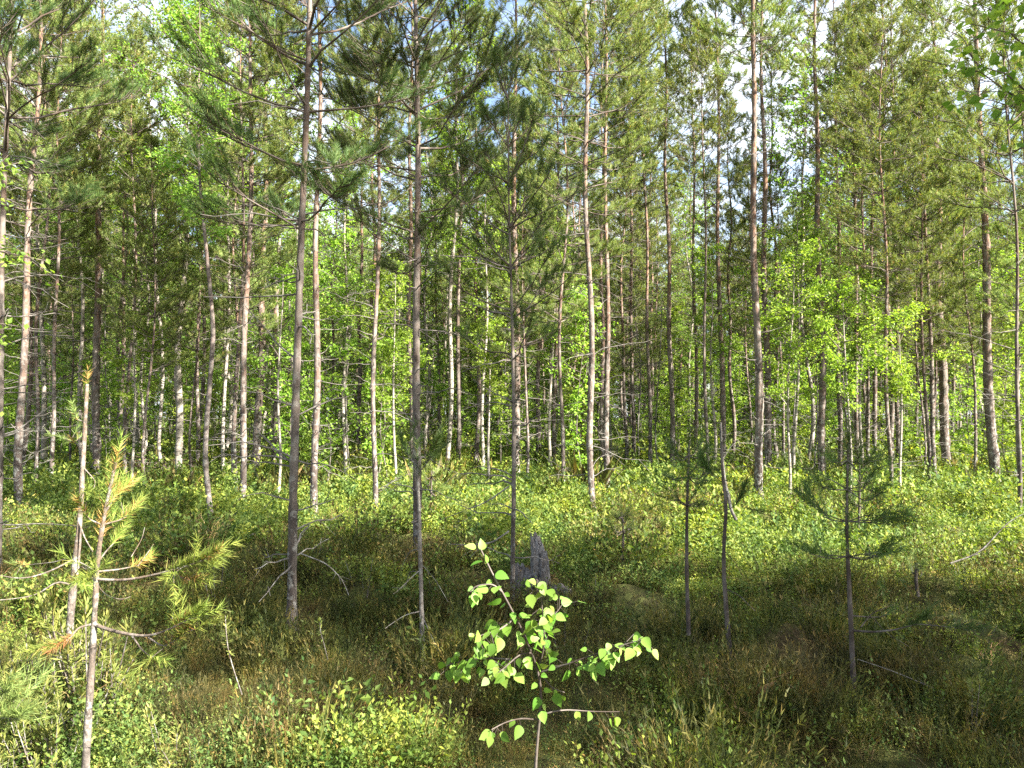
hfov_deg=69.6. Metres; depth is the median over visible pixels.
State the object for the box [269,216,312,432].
birch tree
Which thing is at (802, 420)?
young birch
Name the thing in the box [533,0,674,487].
pine tree
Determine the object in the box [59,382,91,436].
young birch
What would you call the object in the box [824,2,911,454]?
pine tree
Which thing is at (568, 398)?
young birch
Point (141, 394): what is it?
birch tree
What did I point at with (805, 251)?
birch tree
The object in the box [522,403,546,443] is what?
young birch
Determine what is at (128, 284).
pine tree
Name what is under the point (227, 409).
birch tree
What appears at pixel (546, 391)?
birch tree
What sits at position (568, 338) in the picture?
birch tree
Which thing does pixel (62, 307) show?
pine tree
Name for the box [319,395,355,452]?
young birch
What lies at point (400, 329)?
birch tree
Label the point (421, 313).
birch tree
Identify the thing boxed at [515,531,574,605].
stump
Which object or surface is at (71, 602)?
dead tree
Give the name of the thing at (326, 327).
birch tree
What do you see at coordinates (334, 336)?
birch tree
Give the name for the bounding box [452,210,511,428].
pine tree
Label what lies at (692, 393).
young birch
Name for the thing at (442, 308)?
pine tree
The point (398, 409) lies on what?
young birch
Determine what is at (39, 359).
pine tree
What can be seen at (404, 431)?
young birch
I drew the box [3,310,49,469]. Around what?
young birch
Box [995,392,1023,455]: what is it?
young birch
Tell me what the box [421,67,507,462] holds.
pine tree
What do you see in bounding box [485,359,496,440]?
dead tree
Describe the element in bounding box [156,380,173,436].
dead tree
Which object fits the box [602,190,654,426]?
pine tree
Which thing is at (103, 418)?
young birch
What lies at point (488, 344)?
birch tree
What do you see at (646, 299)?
pine tree
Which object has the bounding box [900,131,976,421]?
pine tree
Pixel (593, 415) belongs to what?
young birch
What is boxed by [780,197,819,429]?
pine tree
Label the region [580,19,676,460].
pine tree
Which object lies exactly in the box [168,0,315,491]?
pine tree
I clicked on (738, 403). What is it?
young birch
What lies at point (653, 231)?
pine tree
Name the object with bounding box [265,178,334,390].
birch tree
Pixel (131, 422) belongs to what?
birch tree
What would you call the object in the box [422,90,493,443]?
pine tree
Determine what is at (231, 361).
birch tree
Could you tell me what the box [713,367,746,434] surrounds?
young birch
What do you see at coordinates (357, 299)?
pine tree
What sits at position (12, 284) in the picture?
birch tree
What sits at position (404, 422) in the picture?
young birch
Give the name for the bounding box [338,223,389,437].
birch tree
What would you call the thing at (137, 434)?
birch tree
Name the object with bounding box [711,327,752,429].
birch tree
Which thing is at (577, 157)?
pine tree
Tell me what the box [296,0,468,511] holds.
pine tree
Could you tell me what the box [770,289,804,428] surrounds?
pine tree
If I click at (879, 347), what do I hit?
pine tree
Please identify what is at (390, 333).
young birch
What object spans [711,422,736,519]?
dead sapling
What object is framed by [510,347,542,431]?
young birch
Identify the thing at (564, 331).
birch tree
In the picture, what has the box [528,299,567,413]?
birch tree
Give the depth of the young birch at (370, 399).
26.91 m
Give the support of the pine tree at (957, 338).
on the ground at (628, 591)
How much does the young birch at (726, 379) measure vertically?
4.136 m
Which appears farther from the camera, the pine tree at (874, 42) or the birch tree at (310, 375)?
the birch tree at (310, 375)
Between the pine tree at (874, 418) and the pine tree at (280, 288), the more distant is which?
the pine tree at (280, 288)
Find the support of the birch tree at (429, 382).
on the ground at (628, 591)
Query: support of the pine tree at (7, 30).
on the ground at (628, 591)
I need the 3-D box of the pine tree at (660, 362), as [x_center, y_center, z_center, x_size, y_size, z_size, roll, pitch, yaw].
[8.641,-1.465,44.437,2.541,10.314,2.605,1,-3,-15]
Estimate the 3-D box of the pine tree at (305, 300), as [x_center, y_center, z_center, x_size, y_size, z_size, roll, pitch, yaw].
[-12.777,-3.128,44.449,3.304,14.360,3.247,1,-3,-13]
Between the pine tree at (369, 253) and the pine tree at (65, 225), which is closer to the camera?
the pine tree at (65, 225)
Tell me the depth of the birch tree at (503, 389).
38.33 m
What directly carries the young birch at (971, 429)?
on the ground at (628, 591)
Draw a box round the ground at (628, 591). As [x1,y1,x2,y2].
[0,419,1023,767]
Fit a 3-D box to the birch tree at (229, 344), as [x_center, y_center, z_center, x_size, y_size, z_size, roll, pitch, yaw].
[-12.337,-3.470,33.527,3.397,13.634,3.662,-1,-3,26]
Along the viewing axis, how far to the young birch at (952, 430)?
23.86 m
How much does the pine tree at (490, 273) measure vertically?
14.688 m
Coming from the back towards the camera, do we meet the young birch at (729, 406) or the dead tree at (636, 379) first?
the dead tree at (636, 379)
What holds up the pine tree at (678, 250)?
on the ground at (628, 591)
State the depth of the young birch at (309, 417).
19.10 m
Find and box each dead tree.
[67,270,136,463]
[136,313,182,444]
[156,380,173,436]
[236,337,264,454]
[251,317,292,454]
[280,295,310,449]
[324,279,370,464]
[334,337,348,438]
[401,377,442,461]
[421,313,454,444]
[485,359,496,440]
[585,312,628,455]
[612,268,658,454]
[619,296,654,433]
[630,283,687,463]
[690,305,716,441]
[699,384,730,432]
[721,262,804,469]
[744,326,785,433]
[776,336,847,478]
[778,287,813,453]
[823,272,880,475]
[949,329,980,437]
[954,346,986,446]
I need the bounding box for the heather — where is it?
[0,422,1023,767]
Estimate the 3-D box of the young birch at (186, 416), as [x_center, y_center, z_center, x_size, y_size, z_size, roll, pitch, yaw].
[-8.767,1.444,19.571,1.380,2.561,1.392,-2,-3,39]
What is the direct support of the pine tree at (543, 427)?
on the ground at (628, 591)
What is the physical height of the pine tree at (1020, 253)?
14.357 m
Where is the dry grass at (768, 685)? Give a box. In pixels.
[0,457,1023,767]
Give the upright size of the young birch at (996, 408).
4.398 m
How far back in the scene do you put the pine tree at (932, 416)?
17.51 m
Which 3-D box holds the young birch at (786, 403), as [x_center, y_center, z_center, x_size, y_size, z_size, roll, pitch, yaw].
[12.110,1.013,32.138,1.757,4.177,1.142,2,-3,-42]
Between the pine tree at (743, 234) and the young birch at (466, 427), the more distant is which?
the pine tree at (743, 234)
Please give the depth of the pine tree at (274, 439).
19.97 m
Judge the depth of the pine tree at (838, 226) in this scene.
21.06 m
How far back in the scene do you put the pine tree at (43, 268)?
39.25 m
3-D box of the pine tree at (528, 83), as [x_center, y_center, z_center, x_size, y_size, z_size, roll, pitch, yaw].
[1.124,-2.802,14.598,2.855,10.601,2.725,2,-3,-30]
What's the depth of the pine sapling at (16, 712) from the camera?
2.77 m
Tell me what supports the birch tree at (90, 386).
on the ground at (628, 591)
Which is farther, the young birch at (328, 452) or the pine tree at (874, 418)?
the pine tree at (874, 418)
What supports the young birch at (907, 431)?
on the ground at (628, 591)
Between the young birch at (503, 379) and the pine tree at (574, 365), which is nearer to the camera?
the young birch at (503, 379)
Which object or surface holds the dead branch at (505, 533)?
attached to the pine tree at (505, 110)
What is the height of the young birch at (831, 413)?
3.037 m
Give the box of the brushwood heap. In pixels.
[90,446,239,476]
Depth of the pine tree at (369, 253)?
35.19 m
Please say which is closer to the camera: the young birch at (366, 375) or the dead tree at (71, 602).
the dead tree at (71, 602)
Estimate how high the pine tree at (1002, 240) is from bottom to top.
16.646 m
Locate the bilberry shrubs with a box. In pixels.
[0,416,1023,767]
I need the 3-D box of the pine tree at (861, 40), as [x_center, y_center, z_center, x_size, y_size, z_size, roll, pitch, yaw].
[9.628,-3.564,20.125,3.353,12.697,3.502,1,-3,-14]
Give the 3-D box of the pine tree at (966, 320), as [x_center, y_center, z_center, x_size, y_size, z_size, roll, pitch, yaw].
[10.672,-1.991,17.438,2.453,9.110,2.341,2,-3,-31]
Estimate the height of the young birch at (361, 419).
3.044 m
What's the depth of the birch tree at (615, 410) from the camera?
40.21 m
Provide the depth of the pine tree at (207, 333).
35.77 m
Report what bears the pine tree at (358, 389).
on the ground at (628, 591)
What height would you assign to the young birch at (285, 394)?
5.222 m
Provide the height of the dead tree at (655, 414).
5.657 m
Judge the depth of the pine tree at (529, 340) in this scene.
37.51 m
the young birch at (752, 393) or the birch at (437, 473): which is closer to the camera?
the birch at (437, 473)
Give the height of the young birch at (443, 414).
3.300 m
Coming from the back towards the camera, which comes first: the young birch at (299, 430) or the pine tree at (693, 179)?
the pine tree at (693, 179)
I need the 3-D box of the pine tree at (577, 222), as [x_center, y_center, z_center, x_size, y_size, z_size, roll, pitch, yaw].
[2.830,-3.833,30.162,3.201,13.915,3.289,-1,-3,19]
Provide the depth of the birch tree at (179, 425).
17.47 m
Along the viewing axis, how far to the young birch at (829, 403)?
30.64 m
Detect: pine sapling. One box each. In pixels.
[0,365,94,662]
[0,646,67,730]
[6,426,240,767]
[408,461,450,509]
[605,497,646,565]
[645,420,728,635]
[672,432,768,659]
[781,411,998,701]
[841,448,876,530]
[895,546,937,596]
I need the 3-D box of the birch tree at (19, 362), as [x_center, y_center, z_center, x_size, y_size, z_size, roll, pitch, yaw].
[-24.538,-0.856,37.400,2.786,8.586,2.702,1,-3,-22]
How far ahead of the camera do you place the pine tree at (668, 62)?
20.04 m
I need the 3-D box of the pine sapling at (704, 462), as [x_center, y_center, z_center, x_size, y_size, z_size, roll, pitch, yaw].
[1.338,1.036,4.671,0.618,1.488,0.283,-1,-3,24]
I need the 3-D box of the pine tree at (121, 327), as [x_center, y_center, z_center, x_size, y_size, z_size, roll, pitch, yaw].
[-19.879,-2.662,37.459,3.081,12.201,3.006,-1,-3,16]
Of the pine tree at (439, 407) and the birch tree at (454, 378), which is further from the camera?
the birch tree at (454, 378)
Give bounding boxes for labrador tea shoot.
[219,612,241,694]
[317,618,327,658]
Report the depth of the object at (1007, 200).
27.97 m
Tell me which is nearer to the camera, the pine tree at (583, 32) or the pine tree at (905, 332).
the pine tree at (583, 32)
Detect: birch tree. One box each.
[0,155,62,416]
[0,157,21,377]
[5,109,117,447]
[6,290,59,422]
[16,0,172,463]
[38,56,151,453]
[39,311,76,423]
[60,157,139,406]
[75,17,198,474]
[83,209,155,434]
[84,0,225,471]
[84,0,301,520]
[86,246,155,413]
[90,198,161,435]
[98,306,193,483]
[102,132,193,459]
[110,122,181,450]
[112,0,244,476]
[125,1,353,471]
[129,148,235,410]
[152,260,206,420]
[170,64,293,471]
[173,128,276,449]
[188,168,264,426]
[192,322,221,430]
[194,177,269,438]
[214,34,337,462]
[216,353,251,428]
[232,264,330,493]
[246,186,308,434]
[252,217,305,430]
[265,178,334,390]
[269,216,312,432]
[283,101,402,471]
[283,208,340,425]
[289,146,369,450]
[291,187,351,392]
[300,304,330,423]
[310,222,367,429]
[312,254,436,494]
[320,228,376,437]
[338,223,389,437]
[363,184,428,423]
[364,110,475,448]
[373,209,434,416]
[385,247,424,426]
[388,193,454,420]
[400,0,526,462]
[421,245,464,427]
[422,193,476,396]
[431,307,475,428]
[436,284,480,427]
[445,251,496,437]
[459,320,528,482]
[466,255,532,431]
[468,214,525,432]
[480,271,532,432]
[482,319,511,428]
[497,324,535,414]
[509,212,588,440]
[518,219,598,469]
[521,196,580,439]
[527,338,566,430]
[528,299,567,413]
[544,227,586,421]
[576,316,618,420]
[611,192,666,424]
[650,158,731,442]
[677,283,735,434]
[679,236,752,464]
[701,292,744,420]
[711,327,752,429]
[733,238,853,498]
[741,33,870,456]
[743,182,846,473]
[761,273,925,495]
[797,84,902,444]
[797,260,833,407]
[800,255,898,465]
[829,285,871,428]
[830,312,877,435]
[834,299,971,492]
[858,299,889,421]
[875,78,980,448]
[918,200,993,428]
[920,0,1023,159]
[947,194,1019,442]
[968,239,1023,461]
[1003,222,1023,416]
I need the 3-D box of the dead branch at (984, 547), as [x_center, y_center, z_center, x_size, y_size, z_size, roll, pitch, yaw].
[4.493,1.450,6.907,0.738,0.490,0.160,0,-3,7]
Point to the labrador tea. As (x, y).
(68, 653)
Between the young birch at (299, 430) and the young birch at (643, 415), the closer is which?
the young birch at (299, 430)
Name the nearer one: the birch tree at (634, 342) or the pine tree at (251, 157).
the pine tree at (251, 157)
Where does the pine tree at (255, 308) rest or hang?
on the ground at (628, 591)
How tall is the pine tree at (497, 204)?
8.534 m
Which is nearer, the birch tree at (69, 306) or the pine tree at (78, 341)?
the birch tree at (69, 306)
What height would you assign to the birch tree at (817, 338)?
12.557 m
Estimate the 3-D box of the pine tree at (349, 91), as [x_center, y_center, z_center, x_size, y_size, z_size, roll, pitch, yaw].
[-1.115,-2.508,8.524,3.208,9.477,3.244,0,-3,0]
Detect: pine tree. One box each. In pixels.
[0,0,114,469]
[0,0,125,483]
[0,0,131,476]
[0,0,133,503]
[0,0,154,573]
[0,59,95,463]
[0,113,42,295]
[1,64,75,421]
[4,196,33,364]
[5,72,71,443]
[5,261,22,382]
[10,140,86,431]
[10,168,68,411]
[12,281,48,389]
[27,0,171,476]
[31,211,80,422]
[34,204,121,462]
[45,139,120,448]
[46,242,104,421]
[46,267,90,431]
[47,278,93,427]
[73,62,173,453]
[78,100,169,457]
[87,153,144,427]
[95,133,200,485]
[101,225,151,422]
[103,165,165,431]
[118,258,171,432]
[126,207,176,432]
[133,0,262,463]
[139,0,447,634]
[148,154,239,476]
[148,179,206,433]
[150,47,253,444]
[160,298,196,423]
[166,282,208,401]
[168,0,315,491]
[170,0,329,506]
[182,149,254,435]
[192,194,253,429]
[197,76,311,462]
[216,162,270,392]
[219,0,306,475]
[221,0,404,520]
[225,0,323,461]
[238,168,307,404]
[246,303,271,403]
[247,180,294,397]
[279,0,548,552]
[280,236,326,365]
[284,208,336,435]
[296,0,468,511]
[305,219,349,428]
[323,13,431,439]
[325,229,367,426]
[326,195,383,433]
[328,77,394,445]
[347,178,401,426]
[355,0,468,467]
[362,233,391,418]
[366,98,463,434]
[405,197,455,431]
[421,0,523,465]
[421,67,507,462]
[421,152,449,452]
[421,191,471,426]
[422,38,591,611]
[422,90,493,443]
[426,179,483,426]
[426,247,472,431]
[432,214,475,429]
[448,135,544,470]
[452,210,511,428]
[460,120,536,455]
[465,0,569,479]
[471,118,563,453]
[478,120,563,459]
[479,126,574,476]
[479,166,538,439]
[487,0,677,519]
[498,0,642,491]
[505,191,547,429]
[507,0,611,463]
[509,88,580,451]
[519,200,570,444]
[520,238,550,429]
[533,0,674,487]
[536,110,609,424]
[546,0,658,467]
[546,220,586,427]
[549,125,614,440]
[554,169,599,425]
[563,176,611,427]
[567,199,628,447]
[568,96,672,459]
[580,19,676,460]
[586,258,628,400]
[588,148,654,430]
[591,164,665,442]
[596,0,696,466]
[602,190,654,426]
[609,91,691,417]
[610,190,665,432]
[614,237,672,416]
[615,0,716,466]
[626,154,690,431]
[640,287,672,428]
[641,172,701,426]
[648,13,757,472]
[657,133,731,437]
[658,0,737,448]
[666,0,772,461]
[666,199,716,401]
[687,91,771,453]
[687,185,749,435]
[690,0,805,505]
[705,0,812,466]
[707,158,788,444]
[716,219,767,431]
[726,44,825,458]
[750,0,878,476]
[756,149,806,458]
[761,237,808,419]
[770,199,829,427]
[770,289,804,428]
[780,190,842,394]
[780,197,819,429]
[784,0,897,463]
[785,202,846,423]
[792,124,873,436]
[794,28,921,464]
[807,0,896,457]
[807,0,959,489]
[809,218,859,427]
[823,164,899,438]
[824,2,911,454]
[825,0,959,458]
[828,198,894,438]
[836,0,956,464]
[841,143,905,432]
[847,212,904,429]
[863,61,984,487]
[865,59,1001,478]
[867,144,955,451]
[877,0,1009,467]
[878,202,927,429]
[880,0,1023,482]
[880,202,962,476]
[881,166,982,459]
[882,239,928,427]
[890,224,927,427]
[900,115,1021,475]
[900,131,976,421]
[901,124,981,433]
[909,186,934,429]
[919,271,967,429]
[921,0,1023,519]
[923,156,981,429]
[943,148,1013,430]
[946,189,982,424]
[949,272,982,431]
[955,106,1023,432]
[955,233,1022,439]
[959,186,1013,429]
[965,216,1014,364]
[967,88,1023,455]
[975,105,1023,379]
[979,282,1022,423]
[995,202,1023,425]
[1003,194,1023,356]
[1005,270,1023,348]
[1006,184,1023,319]
[1007,179,1023,356]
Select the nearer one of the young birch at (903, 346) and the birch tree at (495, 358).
the young birch at (903, 346)
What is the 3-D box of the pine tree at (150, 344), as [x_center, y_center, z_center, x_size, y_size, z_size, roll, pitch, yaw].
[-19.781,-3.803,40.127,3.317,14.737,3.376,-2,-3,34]
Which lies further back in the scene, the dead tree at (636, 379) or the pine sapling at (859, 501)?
the dead tree at (636, 379)
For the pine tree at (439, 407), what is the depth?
28.47 m
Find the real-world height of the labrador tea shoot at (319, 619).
0.233 m
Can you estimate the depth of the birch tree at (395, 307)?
14.46 m
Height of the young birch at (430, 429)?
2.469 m
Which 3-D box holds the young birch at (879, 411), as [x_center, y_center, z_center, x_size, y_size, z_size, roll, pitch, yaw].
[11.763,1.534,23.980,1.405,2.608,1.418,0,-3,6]
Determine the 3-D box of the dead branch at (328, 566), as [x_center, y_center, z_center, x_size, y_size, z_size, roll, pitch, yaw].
[-1.358,1.378,5.357,0.446,0.264,0.105,-1,-3,17]
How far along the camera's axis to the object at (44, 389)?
19.96 m
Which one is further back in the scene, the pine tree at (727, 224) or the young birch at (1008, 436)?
the pine tree at (727, 224)
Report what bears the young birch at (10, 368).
on the ground at (628, 591)
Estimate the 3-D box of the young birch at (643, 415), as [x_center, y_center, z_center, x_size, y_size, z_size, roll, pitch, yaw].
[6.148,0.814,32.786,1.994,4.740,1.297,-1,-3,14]
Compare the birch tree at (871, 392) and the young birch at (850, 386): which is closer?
the young birch at (850, 386)
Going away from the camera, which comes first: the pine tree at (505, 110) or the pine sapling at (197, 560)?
the pine sapling at (197, 560)
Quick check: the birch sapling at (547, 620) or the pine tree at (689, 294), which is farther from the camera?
the pine tree at (689, 294)
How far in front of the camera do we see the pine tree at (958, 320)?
19.62 m
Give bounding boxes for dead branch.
[300,553,349,594]
[441,486,508,519]
[451,530,508,556]
[763,387,791,415]
[857,659,952,696]
[950,513,1023,563]
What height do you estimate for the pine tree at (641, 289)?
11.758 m
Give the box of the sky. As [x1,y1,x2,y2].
[0,0,1023,418]
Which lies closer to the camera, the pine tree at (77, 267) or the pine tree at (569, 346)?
the pine tree at (77, 267)
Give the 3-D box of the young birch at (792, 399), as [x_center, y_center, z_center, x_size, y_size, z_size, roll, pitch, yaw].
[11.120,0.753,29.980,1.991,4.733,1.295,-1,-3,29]
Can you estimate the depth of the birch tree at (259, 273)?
16.96 m
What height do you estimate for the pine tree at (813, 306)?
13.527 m
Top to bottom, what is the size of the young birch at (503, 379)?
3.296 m
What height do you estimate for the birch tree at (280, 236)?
12.903 m
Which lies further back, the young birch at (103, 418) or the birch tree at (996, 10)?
the young birch at (103, 418)
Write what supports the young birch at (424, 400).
on the ground at (628, 591)
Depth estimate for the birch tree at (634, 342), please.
42.08 m
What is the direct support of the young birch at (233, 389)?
on the ground at (628, 591)
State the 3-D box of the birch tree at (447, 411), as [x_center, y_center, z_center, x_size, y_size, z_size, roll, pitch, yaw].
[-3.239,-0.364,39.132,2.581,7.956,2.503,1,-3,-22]
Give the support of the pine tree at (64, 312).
on the ground at (628, 591)
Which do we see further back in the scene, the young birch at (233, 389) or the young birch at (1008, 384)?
the young birch at (233, 389)
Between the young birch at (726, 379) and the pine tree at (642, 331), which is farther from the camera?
the pine tree at (642, 331)
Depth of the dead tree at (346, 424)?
19.78 m
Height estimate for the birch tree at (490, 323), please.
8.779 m
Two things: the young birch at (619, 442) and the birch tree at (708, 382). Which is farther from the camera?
the birch tree at (708, 382)
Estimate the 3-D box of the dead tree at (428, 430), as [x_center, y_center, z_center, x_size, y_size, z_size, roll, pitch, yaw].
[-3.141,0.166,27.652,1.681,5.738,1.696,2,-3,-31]
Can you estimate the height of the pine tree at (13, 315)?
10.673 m
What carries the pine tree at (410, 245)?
on the ground at (628, 591)
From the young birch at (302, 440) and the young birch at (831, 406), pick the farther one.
the young birch at (831, 406)
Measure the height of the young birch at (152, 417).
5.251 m
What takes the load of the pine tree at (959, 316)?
on the ground at (628, 591)
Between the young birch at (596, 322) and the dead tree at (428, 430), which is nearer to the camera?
the young birch at (596, 322)
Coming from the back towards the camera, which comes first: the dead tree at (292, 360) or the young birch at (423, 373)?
the young birch at (423, 373)
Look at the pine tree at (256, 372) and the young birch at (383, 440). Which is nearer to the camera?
the young birch at (383, 440)
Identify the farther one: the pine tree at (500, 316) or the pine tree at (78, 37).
the pine tree at (500, 316)
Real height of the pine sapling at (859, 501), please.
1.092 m
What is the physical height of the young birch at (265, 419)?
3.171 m
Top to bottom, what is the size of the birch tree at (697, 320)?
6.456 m
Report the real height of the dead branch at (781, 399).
0.645 m
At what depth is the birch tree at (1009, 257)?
17.10 m
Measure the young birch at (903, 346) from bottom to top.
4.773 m
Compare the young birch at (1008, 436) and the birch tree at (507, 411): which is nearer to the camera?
the young birch at (1008, 436)
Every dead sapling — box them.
[385,413,456,661]
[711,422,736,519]
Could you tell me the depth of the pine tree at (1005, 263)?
14.87 m
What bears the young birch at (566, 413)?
on the ground at (628, 591)
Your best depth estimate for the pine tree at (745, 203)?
23.62 m
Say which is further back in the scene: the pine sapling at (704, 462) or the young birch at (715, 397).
the young birch at (715, 397)
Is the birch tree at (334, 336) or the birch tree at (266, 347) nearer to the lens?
the birch tree at (334, 336)
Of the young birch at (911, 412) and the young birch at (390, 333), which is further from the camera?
the young birch at (911, 412)
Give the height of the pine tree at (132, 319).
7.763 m
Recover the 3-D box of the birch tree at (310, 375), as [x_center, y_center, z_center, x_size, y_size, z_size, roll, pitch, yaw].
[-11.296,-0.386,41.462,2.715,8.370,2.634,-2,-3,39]
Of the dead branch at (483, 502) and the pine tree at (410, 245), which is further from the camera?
the pine tree at (410, 245)
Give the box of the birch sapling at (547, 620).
[429,538,658,767]
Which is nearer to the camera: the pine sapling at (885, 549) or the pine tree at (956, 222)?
the pine sapling at (885, 549)
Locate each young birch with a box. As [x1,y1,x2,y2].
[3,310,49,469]
[3,318,34,456]
[3,353,27,462]
[4,297,18,417]
[4,351,32,421]
[10,323,74,448]
[24,386,74,457]
[47,361,91,453]
[51,403,75,434]
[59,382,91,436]
[60,374,100,433]
[63,341,153,461]
[73,363,132,448]
[73,392,136,467]
[128,338,173,435]
[131,386,157,436]
[149,391,212,461]
[157,345,200,434]
[169,385,203,438]
[173,383,205,442]
[190,327,239,453]
[192,371,217,441]
[193,403,228,446]
[204,336,270,453]
[214,337,253,433]
[238,333,292,451]
[246,380,273,449]
[248,339,333,464]
[257,346,302,428]
[263,379,290,441]
[268,382,310,439]
[281,406,320,456]
[283,391,328,458]
[286,305,357,459]
[300,367,364,480]
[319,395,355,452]
[334,338,411,486]
[334,393,361,438]
[346,253,409,472]
[347,386,387,438]
[348,395,377,445]
[358,390,408,457]
[361,308,406,462]
[361,361,390,438]
[375,353,430,463]
[375,376,409,446]
[396,392,423,436]
[400,346,435,437]
[405,348,446,442]
[421,407,441,445]
[429,394,447,437]
[438,383,492,447]
[443,394,486,450]
[473,393,531,464]
[486,375,530,451]
[488,379,551,470]
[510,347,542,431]
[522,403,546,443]
[530,363,571,442]
[533,402,564,446]
[543,276,618,465]
[551,377,584,454]
[560,329,599,463]
[563,313,621,447]
[563,378,586,442]
[583,404,603,437]
[586,403,628,449]
[603,363,620,440]
[618,393,666,459]
[633,351,668,438]
[646,387,698,446]
[647,399,687,455]
[650,303,713,454]
[652,368,676,432]
[662,388,703,446]
[667,391,709,444]
[682,344,707,439]
[698,340,744,441]
[708,384,740,436]
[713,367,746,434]
[716,361,747,434]
[719,319,786,456]
[725,332,754,441]
[738,369,778,435]
[748,355,791,446]
[749,338,781,429]
[771,346,803,441]
[776,361,799,431]
[777,333,813,453]
[777,357,810,442]
[792,360,810,437]
[798,363,835,443]
[804,365,843,444]
[825,370,843,437]
[825,383,844,436]
[834,346,864,431]
[853,391,889,449]
[870,344,911,434]
[878,384,921,441]
[888,335,929,448]
[899,379,952,459]
[904,365,926,426]
[929,372,1000,458]
[935,390,973,448]
[954,353,1015,455]
[968,330,1023,448]
[978,304,1023,476]
[993,364,1023,440]
[994,363,1010,439]
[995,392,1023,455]
[1005,325,1023,441]
[1010,376,1023,438]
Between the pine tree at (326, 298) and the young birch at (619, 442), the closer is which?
the young birch at (619, 442)
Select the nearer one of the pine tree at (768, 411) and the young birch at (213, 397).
the pine tree at (768, 411)
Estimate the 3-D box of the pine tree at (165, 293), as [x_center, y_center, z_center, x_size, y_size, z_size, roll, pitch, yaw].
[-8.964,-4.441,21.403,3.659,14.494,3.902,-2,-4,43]
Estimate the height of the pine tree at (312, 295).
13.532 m
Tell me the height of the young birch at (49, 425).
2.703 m
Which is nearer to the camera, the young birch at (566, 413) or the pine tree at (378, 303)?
the young birch at (566, 413)
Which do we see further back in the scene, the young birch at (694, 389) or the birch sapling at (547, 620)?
the young birch at (694, 389)
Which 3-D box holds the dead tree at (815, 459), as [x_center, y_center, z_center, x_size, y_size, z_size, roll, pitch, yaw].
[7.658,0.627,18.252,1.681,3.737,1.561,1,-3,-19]
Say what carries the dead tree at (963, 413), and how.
on the ground at (628, 591)
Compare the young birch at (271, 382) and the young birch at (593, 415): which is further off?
the young birch at (593, 415)
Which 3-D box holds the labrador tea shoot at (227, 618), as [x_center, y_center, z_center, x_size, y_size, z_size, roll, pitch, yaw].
[-1.283,1.225,3.352,0.110,0.370,0.066,1,-3,-20]
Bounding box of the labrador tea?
[0,544,1023,767]
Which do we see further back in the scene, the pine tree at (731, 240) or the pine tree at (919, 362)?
the pine tree at (919, 362)
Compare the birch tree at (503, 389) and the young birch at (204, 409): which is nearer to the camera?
the young birch at (204, 409)
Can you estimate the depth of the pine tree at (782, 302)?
40.80 m
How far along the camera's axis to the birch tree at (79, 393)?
19.11 m
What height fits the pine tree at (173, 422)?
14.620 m
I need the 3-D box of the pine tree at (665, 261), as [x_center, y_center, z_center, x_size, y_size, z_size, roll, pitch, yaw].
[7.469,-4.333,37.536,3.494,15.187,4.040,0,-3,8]
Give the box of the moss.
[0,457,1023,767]
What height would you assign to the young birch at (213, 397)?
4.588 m
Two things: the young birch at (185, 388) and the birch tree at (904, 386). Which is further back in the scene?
the young birch at (185, 388)
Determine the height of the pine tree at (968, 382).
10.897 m
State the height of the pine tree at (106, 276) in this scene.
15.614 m
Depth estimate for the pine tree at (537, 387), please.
25.35 m
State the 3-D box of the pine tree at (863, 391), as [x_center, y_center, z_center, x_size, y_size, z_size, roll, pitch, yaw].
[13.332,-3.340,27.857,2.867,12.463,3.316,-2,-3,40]
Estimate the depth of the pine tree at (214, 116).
5.63 m
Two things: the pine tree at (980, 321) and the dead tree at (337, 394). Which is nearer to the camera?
the pine tree at (980, 321)
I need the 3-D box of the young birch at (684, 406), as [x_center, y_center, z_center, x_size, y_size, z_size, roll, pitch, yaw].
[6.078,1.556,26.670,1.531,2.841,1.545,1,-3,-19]
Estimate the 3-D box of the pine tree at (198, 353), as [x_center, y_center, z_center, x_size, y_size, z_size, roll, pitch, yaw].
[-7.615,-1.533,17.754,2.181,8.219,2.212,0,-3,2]
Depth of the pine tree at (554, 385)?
20.99 m
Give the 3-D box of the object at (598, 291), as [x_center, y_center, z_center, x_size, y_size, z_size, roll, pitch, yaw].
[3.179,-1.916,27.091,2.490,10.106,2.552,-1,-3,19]
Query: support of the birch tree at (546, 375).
on the ground at (628, 591)
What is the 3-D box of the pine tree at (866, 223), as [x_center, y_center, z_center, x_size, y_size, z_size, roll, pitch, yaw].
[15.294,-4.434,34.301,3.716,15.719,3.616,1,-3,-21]
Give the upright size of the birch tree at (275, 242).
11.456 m
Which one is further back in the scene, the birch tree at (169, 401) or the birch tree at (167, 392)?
the birch tree at (169, 401)
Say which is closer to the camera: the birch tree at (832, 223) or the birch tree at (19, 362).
the birch tree at (832, 223)
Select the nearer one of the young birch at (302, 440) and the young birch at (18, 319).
the young birch at (18, 319)
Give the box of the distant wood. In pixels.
[5,191,1023,437]
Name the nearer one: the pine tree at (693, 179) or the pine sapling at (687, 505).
the pine sapling at (687, 505)
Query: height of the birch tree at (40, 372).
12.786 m
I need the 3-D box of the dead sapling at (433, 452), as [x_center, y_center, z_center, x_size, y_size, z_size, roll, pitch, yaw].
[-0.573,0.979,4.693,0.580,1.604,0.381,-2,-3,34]
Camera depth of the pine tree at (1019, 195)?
26.86 m
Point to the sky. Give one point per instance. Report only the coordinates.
(745, 105)
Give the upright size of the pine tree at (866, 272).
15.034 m

